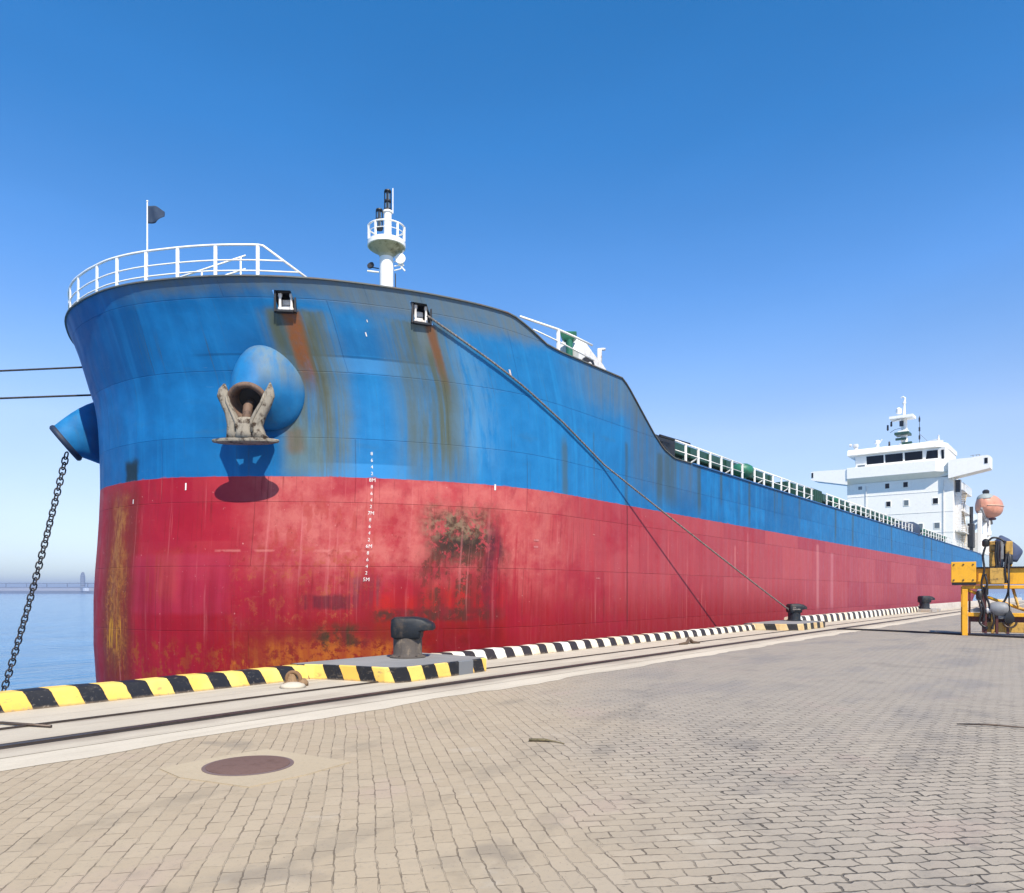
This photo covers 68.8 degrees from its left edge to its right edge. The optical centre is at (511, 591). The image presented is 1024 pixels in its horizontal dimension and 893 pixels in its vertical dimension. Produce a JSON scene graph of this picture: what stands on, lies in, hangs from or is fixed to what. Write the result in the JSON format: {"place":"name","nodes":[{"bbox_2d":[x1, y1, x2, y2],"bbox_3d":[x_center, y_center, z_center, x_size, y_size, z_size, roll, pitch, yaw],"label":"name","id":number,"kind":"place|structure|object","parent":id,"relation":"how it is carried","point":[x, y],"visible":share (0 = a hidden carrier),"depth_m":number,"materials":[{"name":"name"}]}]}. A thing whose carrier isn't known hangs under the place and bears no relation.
{"place":"outdoors","nodes":[
{"label":"outdoors","id":0,"kind":"place"},
{"bbox_2d":[0,604,1023,892],"bbox_3d":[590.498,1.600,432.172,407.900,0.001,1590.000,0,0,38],"label":"paving","id":1,"kind":"structure","parent":0,"point":[856,762],"depth_m":5.92,"materials":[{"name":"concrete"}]},
{"bbox_2d":[159,749,350,787],"bbox_3d":[-2.342,1.595,6.833,1.260,0.010,1.290,0,0,38],"label":"manhole apron","id":2,"kind":"object","parent":1,"relation":"on","point":[303,765],"visible":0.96,"depth_m":6.68,"materials":[{"name":"concrete"}]},
{"bbox_2d":[201,755,293,775],"bbox_3d":[-2.411,1.587,6.843,0.800,0.018,0.800,0,0,38],"label":"manhole cover","id":3,"kind":"object","parent":2,"relation":"on","point":[248,765],"visible":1,"depth_m":6.79,"materials":[{"name":"metal"}]},
{"bbox_2d":[529,738,564,743],"bbox_3d":[0.372,1.580,7.929,0.401,0.035,0.068,0,0,20],"label":"stick","id":4,"kind":"object","parent":1,"relation":"on","point":[540,739],"visible":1,"depth_m":7.95,"materials":[{"name":"brown wood"}]},
{"bbox_2d":[837,628,1023,637],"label":"dark cable","id":5,"kind":"object","parent":1,"relation":"on","point":[1008,636],"visible":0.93,"depth_m":28.37,"materials":[{"name":"black metal"}]},
{"bbox_2d":[951,537,1023,635],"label":"cargo machine","id":6,"kind":"object","parent":1,"relation":"on","point":[967,576],"visible":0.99,"depth_m":26.83,"materials":[{"name":"yellow paint"}]},
{"bbox_2d":[995,535,1022,561],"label":"tarpaulin","id":7,"kind":"object","parent":6,"relation":"on","point":[1017,552],"visible":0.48,"depth_m":27.03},
{"bbox_2d":[1002,563,1017,627],"bbox_3d":[17.601,0.152,26.429,0.450,2.306,0.170,0,0,30],"label":"hoist hook","id":8,"kind":"object","parent":6,"relation":"hanging from","point":[1009,617],"visible":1,"depth_m":26.42,"materials":[{"name":"black metal"}]},
{"bbox_2d":[957,723,1023,727],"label":"iron rod","id":9,"kind":"object","parent":1,"relation":"on","point":[987,724],"visible":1,"depth_m":8.83,"materials":[{"name":"metal"}]},
{"bbox_2d":[0,600,1023,757],"bbox_3d":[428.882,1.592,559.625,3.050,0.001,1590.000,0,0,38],"label":"rail bed","id":10,"kind":"object","parent":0,"point":[72,712],"depth_m":11.24,"materials":[{"name":"concrete"}]},
{"bbox_2d":[0,721,51,727],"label":"steel bar","id":11,"kind":"object","parent":10,"relation":"on","point":[26,724],"visible":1,"depth_m":8.80,"materials":[{"name":"grey metal"}]},
{"bbox_2d":[279,670,307,688],"bbox_3d":[-3.644,1.470,12.500,0.439,0.292,0.595,0,0,-3],"label":"mooring ring","id":12,"kind":"object","parent":10,"relation":"on","point":[291,681],"visible":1,"depth_m":12.57,"materials":[{"name":"metal"}]},
{"bbox_2d":[290,653,485,682],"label":"bollard plinth","id":13,"kind":"structure","parent":10,"relation":"on","point":[383,669],"depth_m":13.59,"materials":[{"name":"paint"}]},
{"bbox_2d":[389,616,435,658],"bbox_3d":[-1.999,0.912,14.997,0.903,0.815,0.716,0,0,0],"label":"mooring bollard","id":14,"kind":"object","parent":13,"relation":"on","point":[407,634],"visible":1,"depth_m":14.71,"materials":[{"name":"metal"}]},
{"bbox_2d":[0,601,1022,729],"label":"crane rail","id":15,"kind":"object","parent":10,"relation":"on","point":[10,727],"visible":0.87,"depth_m":11.41,"materials":[{"name":"metal"}]},
{"bbox_2d":[0,602,1023,748],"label":"crane rail","id":16,"kind":"object","parent":10,"relation":"on","point":[85,734],"visible":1,"depth_m":10.70,"materials":[{"name":"metal"}]},
{"bbox_2d":[678,637,699,644],"bbox_3d":[5.351,1.492,22.657,0.202,0.212,1.030,0,0,45],"label":"rope scrap","id":17,"kind":"object","parent":10,"relation":"on","point":[689,639],"visible":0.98,"depth_m":22.65,"materials":[{"name":"beige fabric"}]},
{"bbox_2d":[918,608,940,611],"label":"bollard plinth","id":18,"kind":"structure","parent":10,"relation":"on","point":[929,610],"depth_m":57.64,"materials":[{"name":"paint"}]},
{"bbox_2d":[917,596,934,608],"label":"mooring bollard","id":19,"kind":"object","parent":18,"relation":"on","point":[924,602],"visible":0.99,"depth_m":58.23,"materials":[{"name":"black metal"}]},
{"bbox_2d":[0,592,1023,690],"bbox_3d":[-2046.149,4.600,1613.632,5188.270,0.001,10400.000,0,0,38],"label":"water","id":20,"kind":"structure","parent":0,"point":[56,647],"depth_m":71.78,"materials":[{"name":"blue liquid"}]},
{"bbox_2d":[0,583,93,593],"bbox_3d":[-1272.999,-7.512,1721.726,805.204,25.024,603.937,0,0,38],"label":"breakwater","id":21,"kind":"object","parent":20,"relation":"in","point":[41,590],"visible":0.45,"depth_m":1700.00,"materials":[{"name":"concrete"}]},
{"bbox_2d":[80,572,84,589],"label":"tower","id":22,"kind":"structure","parent":21,"relation":"on","point":[82,579],"depth_m":1686.13,"materials":[{"name":"stone"}]},
{"bbox_2d":[49,188,992,682],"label":"cargo ship","id":23,"kind":"object","parent":20,"relation":"on","point":[415,460],"visible":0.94,"depth_m":20.90,"materials":[{"name":"paint"}]},
{"bbox_2d":[1,451,68,690],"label":"anchor chain","id":24,"kind":"object","parent":23,"relation":"hanging from","point":[35,579],"visible":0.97,"depth_m":23.66,"materials":[{"name":"metal"}]},
{"bbox_2d":[0,366,81,371],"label":"mooring line","id":25,"kind":"object","parent":23,"relation":"attached to","point":[40,369],"visible":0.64,"depth_m":24.66,"materials":[{"name":"fabric"}]},
{"bbox_2d":[0,394,90,398],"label":"mooring line","id":26,"kind":"object","parent":23,"relation":"attached to","point":[45,396],"visible":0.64,"depth_m":23.88,"materials":[{"name":"fabric"}]},
{"bbox_2d":[148,206,164,223],"bbox_3d":[-10.419,-11.020,21.836,0.507,0.521,0.105,0,0,-8],"label":"flag","id":27,"kind":"object","parent":23,"relation":"attached to","point":[155,213],"visible":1,"depth_m":21.84,"materials":[{"name":"blue fabric"}]},
{"bbox_2d":[212,382,278,444],"bbox_3d":[-6.778,-4.536,19.028,1.383,1.543,1.136,0,0,38],"label":"anchor","id":28,"kind":"object","parent":23,"relation":"hanging from","point":[247,428],"visible":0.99,"depth_m":18.86,"materials":[{"name":"metal"}]},
{"bbox_2d":[426,315,800,609],"bbox_3d":[5.380,-3.312,27.051,20.610,8.331,0.683,0,0,-42],"label":"mooring line","id":29,"kind":"object","parent":23,"relation":"attached to","point":[532,394],"visible":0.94,"depth_m":24.43,"materials":[{"name":"grey fabric"}]},
{"bbox_2d":[975,489,1003,520],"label":"lifeboat","id":30,"kind":"object","parent":23,"relation":"hanging from","point":[991,505],"visible":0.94,"depth_m":106.46,"materials":[{"name":"orange plastic"}]},
{"bbox_2d":[0,603,1023,770],"bbox_3d":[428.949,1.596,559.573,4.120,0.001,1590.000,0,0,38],"label":"quay apron","id":31,"kind":"object","parent":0,"point":[53,756],"visible":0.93,"depth_m":9.63,"materials":[{"name":"concrete"}]},
{"bbox_2d":[0,664,308,712],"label":"kerb","id":32,"kind":"structure","parent":31,"relation":"on","point":[43,697],"depth_m":11.21,"materials":[{"name":"yellow paint"}]},
{"bbox_2d":[433,624,755,659],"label":"kerb","id":33,"kind":"structure","parent":31,"relation":"on","point":[520,650],"depth_m":20.88,"materials":[{"name":"white paint"}]},
{"bbox_2d":[744,620,824,630],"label":"bollard plinth","id":34,"kind":"structure","parent":31,"relation":"on","point":[780,625],"depth_m":30.92,"materials":[{"name":"paint"}]},
{"bbox_2d":[786,604,806,620],"bbox_3d":[12.832,0.933,33.761,0.858,0.774,0.680,0,0,0],"label":"mooring bollard","id":35,"kind":"object","parent":34,"relation":"on","point":[794,615],"visible":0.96,"depth_m":33.49,"materials":[{"name":"black metal"}]},
{"bbox_2d":[784,606,918,621],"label":"kerb","id":36,"kind":"structure","parent":31,"relation":"on","point":[833,617],"depth_m":43.67,"materials":[{"name":"white concrete"}]},
{"bbox_2d":[918,597,1021,609],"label":"kerb","id":37,"kind":"structure","parent":31,"relation":"on","point":[950,605],"depth_m":71.97,"materials":[{"name":"concrete"}]},
{"bbox_2d":[0,0,1023,591],"label":"sky","id":38,"kind":"structure","parent":0,"point":[781,224],"materials":[{"name":"blue"}]}
]}

